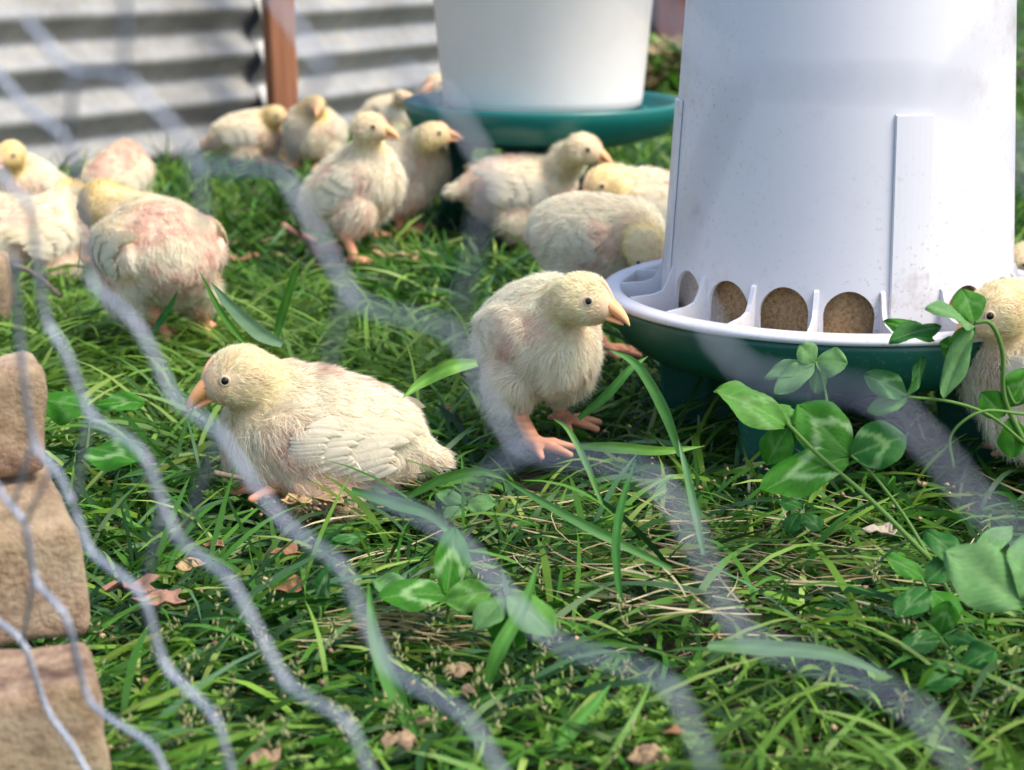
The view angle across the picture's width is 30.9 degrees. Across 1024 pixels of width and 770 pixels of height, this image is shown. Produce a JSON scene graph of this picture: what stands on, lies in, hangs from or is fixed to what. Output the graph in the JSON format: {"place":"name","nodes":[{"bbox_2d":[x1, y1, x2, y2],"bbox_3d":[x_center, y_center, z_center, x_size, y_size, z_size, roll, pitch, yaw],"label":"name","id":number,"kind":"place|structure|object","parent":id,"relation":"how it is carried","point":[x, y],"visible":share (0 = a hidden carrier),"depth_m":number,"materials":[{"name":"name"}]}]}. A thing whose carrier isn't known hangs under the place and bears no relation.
{"place":"outdoors","nodes":[
{"label":"outdoors","id":0,"kind":"place"},
{"bbox_2d":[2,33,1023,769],"bbox_3d":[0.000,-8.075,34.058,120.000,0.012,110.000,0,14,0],"label":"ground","id":1,"kind":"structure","parent":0,"point":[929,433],"depth_m":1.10,"materials":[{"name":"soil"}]},
{"bbox_2d":[0,251,13,321],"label":"stone paver","id":2,"kind":"object","parent":1,"relation":"on","point":[6,295],"visible":0.78,"depth_m":1.80,"materials":[{"name":"beige stone"}]},
{"bbox_2d":[0,190,23,212],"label":"chick","id":3,"kind":"object","parent":1,"relation":"on","point":[7,198],"visible":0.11,"depth_m":2.05,"materials":[{"name":"beige"}]},
{"bbox_2d":[0,351,47,477],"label":"stone paver","id":4,"kind":"object","parent":1,"relation":"on","point":[14,442],"visible":0.88,"depth_m":0.95,"materials":[{"name":"beige stone"}]},
{"bbox_2d":[0,139,68,196],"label":"chick","id":5,"kind":"object","parent":1,"relation":"on","point":[29,174],"visible":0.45,"depth_m":2.26,"materials":[{"name":"beige"}]},
{"bbox_2d":[0,463,89,647],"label":"stone paver","id":6,"kind":"object","parent":1,"relation":"on","point":[58,556],"visible":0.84,"depth_m":0.90,"materials":[{"name":"beige stone"}]},
{"bbox_2d":[0,177,90,288],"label":"chick","id":7,"kind":"object","parent":1,"relation":"on","point":[58,222],"visible":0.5,"depth_m":2.00,"materials":[{"name":"beige"}]},
{"bbox_2d":[0,642,110,769],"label":"stone paver","id":8,"kind":"object","parent":1,"relation":"on","point":[31,738],"visible":0.91,"depth_m":0.80,"materials":[{"name":"beige stone"}]},
{"bbox_2d":[80,138,156,193],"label":"chick","id":9,"kind":"object","parent":1,"relation":"on","point":[125,162],"visible":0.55,"depth_m":2.48,"materials":[{"name":"beige"}]},
{"bbox_2d":[0,0,262,175],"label":"corrugated sheet","id":10,"kind":"object","parent":1,"relation":"on","point":[194,66],"visible":0.65,"depth_m":2.93,"materials":[{"name":"silver metal"}]},
{"bbox_2d":[77,177,230,341],"bbox_3d":[-0.328,-0.115,1.697,0.124,0.144,0.184,-9,16,-31],"label":"chick","id":11,"kind":"object","parent":1,"relation":"on","point":[151,254],"visible":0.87,"depth_m":1.65,"materials":[{"name":"beige"}]},
{"bbox_2d":[197,105,287,165],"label":"chick","id":12,"kind":"object","parent":1,"relation":"on","point":[253,134],"visible":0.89,"depth_m":2.88,"materials":[{"name":"beige"}]},
{"bbox_2d":[261,0,298,168],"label":"wooden post","id":13,"kind":"object","parent":1,"relation":"on","point":[280,56],"depth_m":3.06,"materials":[{"name":"brown wood"}]},
{"bbox_2d":[44,188,526,280],"bbox_3d":[-0.246,-0.194,2.314,2.105,0.042,0.718,0,14,0],"label":"straw","id":14,"kind":"object","parent":1,"relation":"on","point":[354,242],"visible":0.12,"depth_m":2.24,"materials":[{"name":"beige plant"}]},
{"bbox_2d":[281,94,348,168],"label":"chick","id":15,"kind":"object","parent":1,"relation":"on","point":[324,131],"visible":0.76,"depth_m":2.85,"materials":[{"name":"beige"}]},
{"bbox_2d":[186,342,459,526],"bbox_3d":[-0.127,0.032,1.261,0.184,0.138,0.115,-2,14,-8],"label":"chick","id":16,"kind":"object","parent":1,"relation":"on","point":[287,425],"visible":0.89,"depth_m":1.22,"materials":[{"name":"beige"}]},
{"bbox_2d":[314,531,367,621],"bbox_3d":[-0.100,0.103,1.067,0.026,0.032,0.102,0,14,0],"label":"clover plant","id":17,"kind":"object","parent":1,"relation":"on","point":[322,584],"visible":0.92,"depth_m":1.03,"materials":[{"name":"green plant"}]},
{"bbox_2d":[250,0,439,132],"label":"corrugated sheet","id":18,"kind":"object","parent":1,"relation":"on","point":[364,48],"visible":0.28,"depth_m":3.42,"materials":[{"name":"silver metal"}]},
{"bbox_2d":[355,89,412,135],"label":"chick","id":19,"kind":"object","parent":1,"relation":"on","point":[388,107],"visible":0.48,"depth_m":3.20,"materials":[{"name":"beige"}]},
{"bbox_2d":[384,121,463,234],"bbox_3d":[-0.118,-0.257,2.263,0.171,0.144,0.107,9,17,33],"label":"chick","id":20,"kind":"object","parent":1,"relation":"on","point":[422,154],"visible":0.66,"depth_m":2.24,"materials":[{"name":"beige"}]},
{"bbox_2d":[286,582,561,659],"bbox_3d":[-0.036,0.133,1.005,0.160,0.030,0.098,-8,16,-28],"label":"straw","id":21,"kind":"object","parent":1,"relation":"on","point":[381,622],"visible":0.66,"depth_m":1.00,"materials":[{"name":"beige plant"}]},
{"bbox_2d":[415,72,447,150],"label":"chick","id":22,"kind":"object","parent":1,"relation":"on","point":[435,78],"visible":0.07,"depth_m":2.76,"materials":[{"name":"beige"}]},
{"bbox_2d":[435,489,495,518],"bbox_3d":[-0.030,0.075,1.193,0.035,0.012,0.033,-3,14,-13],"label":"clover plant","id":23,"kind":"object","parent":1,"relation":"on","point":[481,503],"visible":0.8,"depth_m":1.19,"materials":[{"name":"green plant"}]},
{"bbox_2d":[461,683,475,697],"bbox_3d":[-0.022,0.152,0.926,0.008,0.006,0.011,0,14,0],"label":"earth lump","id":24,"kind":"object","parent":1,"relation":"on","point":[467,688],"visible":0.94,"depth_m":0.92,"materials":[{"name":"brown soil"}]},
{"bbox_2d":[0,0,1023,769],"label":"chicken wire","id":25,"kind":"object","parent":1,"relation":"on","point":[518,452],"visible":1,"depth_m":0.36,"materials":[{"name":"grey metal"}]},
{"bbox_2d":[0,230,1023,769],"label":"grass","id":26,"kind":"structure","parent":1,"relation":"on","point":[954,700],"depth_m":1.12,"materials":[{"name":"green plant"}]},
{"bbox_2d":[18,264,61,297],"bbox_3d":[-0.445,-0.099,1.746,0.014,0.021,0.094,-12,18,-39],"label":"stick","id":27,"kind":"object","parent":26,"relation":"on","point":[52,289],"visible":0.71,"depth_m":1.74,"materials":[{"name":"brown plant"}]},
{"bbox_2d":[46,390,145,471],"bbox_3d":[-0.251,0.028,1.169,0.055,0.037,0.105,-10,17,-34],"label":"clover plant","id":28,"kind":"object","parent":26,"relation":"on","point":[65,408],"visible":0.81,"depth_m":1.19,"materials":[{"name":"green plant"}]},
{"bbox_2d":[101,574,159,593],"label":"dry leaf","id":29,"kind":"object","parent":26,"relation":"on","point":[112,586],"visible":0.56,"depth_m":1.05,"materials":[{"name":"brown plant"}]},
{"bbox_2d":[130,588,185,606],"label":"dry leaf","id":30,"kind":"object","parent":26,"relation":"on","point":[172,598],"visible":0.89,"depth_m":1.03,"materials":[{"name":"brown plant"}]},
{"bbox_2d":[151,289,178,333],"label":"grass blade","id":31,"kind":"object","parent":26,"relation":"on","point":[164,314],"depth_m":1.53,"materials":[{"name":"green plant"}]},
{"bbox_2d":[175,557,203,572],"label":"dry leaf","id":32,"kind":"object","parent":26,"relation":"on","point":[181,565],"visible":0.95,"depth_m":1.08,"materials":[{"name":"beige plant"}]},
{"bbox_2d":[202,539,224,546],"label":"dry leaf","id":33,"kind":"object","parent":26,"relation":"on","point":[219,543],"visible":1,"depth_m":1.12,"materials":[{"name":"brown plant"}]},
{"bbox_2d":[199,271,246,343],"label":"grass blade","id":34,"kind":"object","parent":26,"relation":"on","point":[229,324],"depth_m":1.35,"materials":[{"name":"green plant"}]},
{"bbox_2d":[213,470,244,480],"bbox_3d":[-0.186,0.060,1.221,0.021,0.008,0.004,0,14,0],"label":"stick","id":35,"kind":"object","parent":26,"relation":"on","point":[228,475],"visible":0.87,"depth_m":1.22,"materials":[{"name":"beige wood"}]},
{"bbox_2d":[228,252,258,262],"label":"dry leaf","id":36,"kind":"object","parent":26,"relation":"on","point":[242,258],"visible":0.88,"depth_m":2.08,"materials":[{"name":"brown plant"}]},
{"bbox_2d":[211,283,283,347],"bbox_3d":[-0.190,-0.050,1.326,0.051,0.048,0.004,0,14,0],"label":"grass blade","id":37,"kind":"object","parent":26,"relation":"on","point":[250,325],"depth_m":1.33,"materials":[{"name":"green plant"}]},
{"bbox_2d":[238,744,280,769],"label":"earth lump","id":38,"kind":"object","parent":26,"relation":"on","point":[260,751],"visible":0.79,"depth_m":0.85,"materials":[{"name":"beige soil"}]},
{"bbox_2d":[269,542,301,555],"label":"dry leaf","id":39,"kind":"object","parent":26,"relation":"on","point":[290,549],"visible":0.85,"depth_m":1.11,"materials":[{"name":"brown plant"}]},
{"bbox_2d":[273,259,300,336],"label":"grass blade","id":40,"kind":"object","parent":26,"relation":"on","point":[284,307],"depth_m":1.52,"materials":[{"name":"green plant"}]},
{"bbox_2d":[270,574,306,593],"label":"dry leaf","id":41,"kind":"object","parent":26,"relation":"on","point":[284,588],"visible":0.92,"depth_m":1.05,"materials":[{"name":"brown plant"}]},
{"bbox_2d":[280,493,312,505],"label":"dry leaf","id":42,"kind":"object","parent":26,"relation":"on","point":[302,498],"visible":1,"depth_m":1.21,"materials":[{"name":"beige plant"}]},
{"bbox_2d":[312,491,347,505],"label":"dry leaf","id":43,"kind":"object","parent":26,"relation":"on","point":[325,498],"visible":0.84,"depth_m":1.21,"materials":[{"name":"beige plant"}]},
{"bbox_2d":[366,582,420,735],"bbox_3d":[-0.060,0.133,0.883,0.033,0.072,0.012,11,18,37],"label":"grass blade","id":44,"kind":"object","parent":26,"relation":"on","point":[391,685],"depth_m":0.88,"materials":[{"name":"green plant"}]},
{"bbox_2d":[380,727,418,750],"bbox_3d":[-0.053,0.167,0.868,0.016,0.009,0.021,-6,15,-22],"label":"earth lump","id":45,"kind":"object","parent":26,"relation":"on","point":[405,739],"visible":0.99,"depth_m":0.86,"materials":[{"name":"beige soil"}]},
{"bbox_2d":[351,487,449,529],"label":"grass blade","id":46,"kind":"object","parent":26,"relation":"on","point":[425,511],"depth_m":1.12,"materials":[{"name":"green plant"}]},
{"bbox_2d":[412,710,430,724],"bbox_3d":[-0.045,0.160,0.894,0.011,0.006,0.010,0,14,0],"label":"earth lump","id":47,"kind":"object","parent":26,"relation":"on","point":[421,720],"visible":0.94,"depth_m":0.89,"materials":[{"name":"brown soil"}]},
{"bbox_2d":[371,526,491,622],"bbox_3d":[-0.044,0.105,1.003,0.068,0.051,0.048,0,14,0],"label":"clover plant","id":48,"kind":"object","parent":26,"relation":"on","point":[452,588],"visible":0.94,"depth_m":0.99,"materials":[{"name":"green plant"}]},
{"bbox_2d":[403,359,477,397],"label":"grass blade","id":49,"kind":"object","parent":26,"relation":"on","point":[443,370],"depth_m":1.16,"materials":[{"name":"green plant"}]},
{"bbox_2d":[406,467,506,499],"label":"grass blade","id":50,"kind":"object","parent":26,"relation":"on","point":[444,478],"depth_m":1.14,"materials":[{"name":"green plant"}]},
{"bbox_2d":[445,662,473,677],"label":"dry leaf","id":51,"kind":"object","parent":26,"relation":"on","point":[458,670],"visible":0.9,"depth_m":0.95,"materials":[{"name":"brown plant"}]},
{"bbox_2d":[502,522,517,528],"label":"dry leaf","id":52,"kind":"object","parent":26,"relation":"on","point":[511,525],"visible":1,"depth_m":1.16,"materials":[{"name":"beige plant"}]},
{"bbox_2d":[482,561,538,686],"bbox_3d":[0.002,0.118,0.912,0.035,0.059,0.008,-10,17,-35],"label":"grass blade","id":53,"kind":"object","parent":26,"relation":"on","point":[504,639],"depth_m":0.91,"materials":[{"name":"green plant"}]},
{"bbox_2d":[472,591,556,648],"bbox_3d":[0.001,0.125,0.951,0.044,0.033,0.022,0,14,0],"label":"clover plant","id":54,"kind":"object","parent":26,"relation":"on","point":[492,615],"visible":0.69,"depth_m":0.95,"materials":[{"name":"green plant"}]},
{"bbox_2d":[44,359,1023,769],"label":"feed crumbs","id":55,"kind":"object","parent":26,"relation":"on","point":[330,651],"visible":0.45,"depth_m":1.17,"materials":[{"name":"brown food"}]},
{"bbox_2d":[81,555,1020,769],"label":"seed heads","id":56,"kind":"object","parent":26,"relation":"on","point":[129,737],"visible":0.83,"depth_m":0.90,"materials":[{"name":"plant"}]},
{"bbox_2d":[505,684,610,766],"bbox_3d":[0.024,0.162,0.870,0.054,0.034,0.011,-5,15,-21],"label":"grass blade","id":57,"kind":"object","parent":26,"relation":"on","point":[592,706],"depth_m":0.87,"materials":[{"name":"green plant"}]},
{"bbox_2d":[554,419,602,504],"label":"grass blade","id":58,"kind":"object","parent":26,"relation":"on","point":[580,451],"depth_m":1.10,"materials":[{"name":"green plant"}]},
{"bbox_2d":[501,477,671,570],"bbox_3d":[0.040,0.081,1.059,0.103,0.047,0.016,4,15,16],"label":"grass blade","id":59,"kind":"object","parent":26,"relation":"on","point":[588,527],"depth_m":1.05,"materials":[{"name":"green plant"}]},
{"bbox_2d":[520,189,665,360],"bbox_3d":[0.087,-0.101,1.639,0.181,0.144,0.107,13,19,41],"label":"chick","id":60,"kind":"object","parent":26,"relation":"on","point":[605,235],"visible":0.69,"depth_m":1.60,"materials":[{"name":"beige"}]},
{"bbox_2d":[577,356,647,419],"bbox_3d":[0.071,0.004,1.303,0.050,0.047,0.013,0,14,0],"label":"grass blade","id":61,"kind":"object","parent":26,"relation":"on","point":[607,393],"depth_m":1.30,"materials":[{"name":"green plant"}]},
{"bbox_2d":[611,460,635,601],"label":"grass blade","id":62,"kind":"object","parent":26,"relation":"on","point":[616,538],"depth_m":1.01,"materials":[{"name":"green plant"}]},
{"bbox_2d":[581,442,702,454],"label":"grass blade","id":63,"kind":"object","parent":26,"relation":"on","point":[621,448],"depth_m":1.24,"materials":[{"name":"green plant"}]},
{"bbox_2d":[609,349,679,456],"bbox_3d":[0.086,0.012,1.171,0.059,0.078,0.004,-8,16,-31],"label":"grass blade","id":64,"kind":"object","parent":26,"relation":"on","point":[658,399],"depth_m":1.17,"materials":[{"name":"green plant"}]},
{"bbox_2d":[626,743,669,769],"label":"earth lump","id":65,"kind":"object","parent":26,"relation":"on","point":[644,754],"visible":0.98,"depth_m":0.85,"materials":[{"name":"beige soil"}]},
{"bbox_2d":[678,440,705,553],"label":"grass blade","id":66,"kind":"object","parent":26,"relation":"on","point":[694,507],"depth_m":1.06,"materials":[{"name":"green plant"}]},
{"bbox_2d":[708,639,892,677],"bbox_3d":[0.140,0.133,0.898,0.091,0.020,0.003,0,14,0],"label":"grass blade","id":67,"kind":"object","parent":26,"relation":"on","point":[745,646],"depth_m":0.90,"materials":[{"name":"green plant"}]},
{"bbox_2d":[777,498,823,532],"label":"clover plant","id":68,"kind":"object","parent":26,"relation":"on","point":[797,521],"visible":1,"depth_m":1.14,"materials":[{"name":"green plant"}]},
{"bbox_2d":[768,342,847,400],"bbox_3d":[0.185,0.007,1.166,0.051,0.068,0.030,5,15,18],"label":"clover plant","id":69,"kind":"object","parent":26,"relation":"on","point":[832,362],"visible":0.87,"depth_m":1.16,"materials":[{"name":"green plant"}]},
{"bbox_2d":[713,380,931,561],"bbox_3d":[0.190,0.049,1.101,0.125,0.100,0.071,9,17,32],"label":"clover plant","id":70,"kind":"object","parent":26,"relation":"on","point":[821,431],"visible":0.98,"depth_m":1.11,"materials":[{"name":"green plant"}]},
{"bbox_2d":[860,522,897,535],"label":"dry leaf","id":71,"kind":"object","parent":26,"relation":"on","point":[884,529],"visible":0.97,"depth_m":1.15,"materials":[{"name":"beige plant"}]},
{"bbox_2d":[953,275,1023,466],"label":"chick","id":72,"kind":"object","parent":26,"relation":"on","point":[1003,312],"visible":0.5,"depth_m":1.25,"materials":[{"name":"beige"}]},
{"bbox_2d":[107,480,932,769],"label":"chickweed","id":73,"kind":"object","parent":1,"relation":"on","point":[624,702],"visible":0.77,"depth_m":0.88,"materials":[{"name":"green plant"}]},
{"bbox_2d":[662,723,685,734],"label":"dry leaf","id":74,"kind":"object","parent":73,"relation":"on","point":[674,728],"visible":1,"depth_m":0.86,"materials":[{"name":"brown plant"}]},
{"bbox_2d":[442,131,611,245],"bbox_3d":[0.011,-0.245,2.234,0.212,0.144,0.259,-3,14,-12],"label":"chick","id":75,"kind":"object","parent":1,"relation":"on","point":[524,184],"visible":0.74,"depth_m":2.16,"materials":[{"name":"beige"}]},
{"bbox_2d":[402,0,676,259],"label":"bucket feeder","id":76,"kind":"object","parent":1,"relation":"on","point":[537,76],"visible":0.8,"depth_m":2.20,"materials":[{"name":"plastic"}]},
{"bbox_2d":[466,270,629,460],"bbox_3d":[0.019,-0.028,1.361,0.106,0.137,0.166,-2,14,-7],"label":"chick","id":77,"kind":"object","parent":1,"relation":"on","point":[535,338],"visible":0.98,"depth_m":1.32,"materials":[{"name":"beige"}]},
{"bbox_2d":[81,441,1023,603],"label":"straw","id":78,"kind":"object","parent":1,"relation":"on","point":[402,548],"visible":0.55,"depth_m":1.21,"materials":[{"name":"beige plant"}]},
{"bbox_2d":[582,161,669,227],"bbox_3d":[0.157,-0.181,1.993,0.172,0.126,0.118,0,14,2],"label":"chick","id":79,"kind":"object","parent":1,"relation":"on","point":[650,184],"visible":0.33,"depth_m":1.95,"materials":[{"name":"beige"}]},
{"bbox_2d":[345,477,957,661],"bbox_3d":[0.074,0.114,1.084,0.362,0.036,0.287,-11,18,-38],"label":"straw","id":80,"kind":"object","parent":1,"relation":"on","point":[714,611],"visible":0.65,"depth_m":1.08,"materials":[{"name":"beige plant"}]},
{"bbox_2d":[644,32,682,91],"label":"weeds","id":81,"kind":"object","parent":1,"relation":"on","point":[665,52],"visible":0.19,"depth_m":4.11,"materials":[{"name":"green plant"}]},
{"bbox_2d":[646,0,685,91],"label":"wooden post","id":82,"kind":"object","parent":1,"relation":"on","point":[660,24],"visible":0.02,"depth_m":4.45,"materials":[{"name":"red wood"}]},
{"bbox_2d":[605,0,1023,490],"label":"chick feeder","id":83,"kind":"object","parent":1,"relation":"on","point":[847,220],"visible":0.84,"depth_m":1.29,"materials":[{"name":"white plastic"}]},
{"bbox_2d":[884,553,996,691],"bbox_3d":[0.225,0.127,0.980,0.045,0.050,0.106,0,14,0],"label":"clover plant","id":84,"kind":"object","parent":1,"relation":"on","point":[946,610],"visible":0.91,"depth_m":0.98,"materials":[{"name":"green plant"}]},
{"bbox_2d":[863,289,1023,466],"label":"clover plant","id":85,"kind":"object","parent":1,"relation":"on","point":[956,346],"visible":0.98,"depth_m":1.06,"materials":[{"name":"green plant"}]},
{"bbox_2d":[923,526,1023,648],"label":"clover plant","id":86,"kind":"object","parent":1,"relation":"on","point":[984,574],"visible":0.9,"depth_m":0.94,"materials":[{"name":"green plant"}]},
{"bbox_2d":[1014,240,1023,270],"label":"chick","id":87,"kind":"object","parent":1,"relation":"on","point":[1019,254],"visible":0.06,"depth_m":1.71,"materials":[{"name":"beige"}]},
{"bbox_2d":[34,77,1023,292],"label":"grass","id":88,"kind":"structure","parent":0,"point":[270,199],"depth_m":2.41,"materials":[{"name":"green plant"}]},
{"bbox_2d":[280,222,316,243],"bbox_3d":[-0.252,-0.180,2.198,0.013,0.020,0.068,-12,18,-40],"label":"stick","id":89,"kind":"object","parent":88,"relation":"on","point":[304,236],"visible":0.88,"depth_m":2.19,"materials":[{"name":"brown plant"}]},
{"bbox_2d":[302,242,345,255],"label":"dry leaf","id":90,"kind":"object","parent":88,"relation":"on","point":[335,248],"visible":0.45,"depth_m":2.12,"materials":[{"name":"grey plant"}]},
{"bbox_2d":[296,111,408,264],"bbox_3d":[-0.187,-0.236,2.126,0.128,0.171,0.213,-3,14,-10],"label":"chick","id":91,"kind":"object","parent":88,"relation":"on","point":[354,188],"visible":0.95,"depth_m":2.05,"materials":[{"name":"beige"}]},
{"bbox_2d":[370,249,418,261],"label":"dry leaf","id":92,"kind":"object","parent":88,"relation":"on","point":[394,254],"visible":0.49,"depth_m":2.08,"materials":[{"name":"beige plant"}]},
{"bbox_2d":[643,5,1023,107],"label":"grass","id":93,"kind":"structure","parent":0,"point":[1020,28],"depth_m":5.12,"materials":[{"name":"green plant"}]}
]}

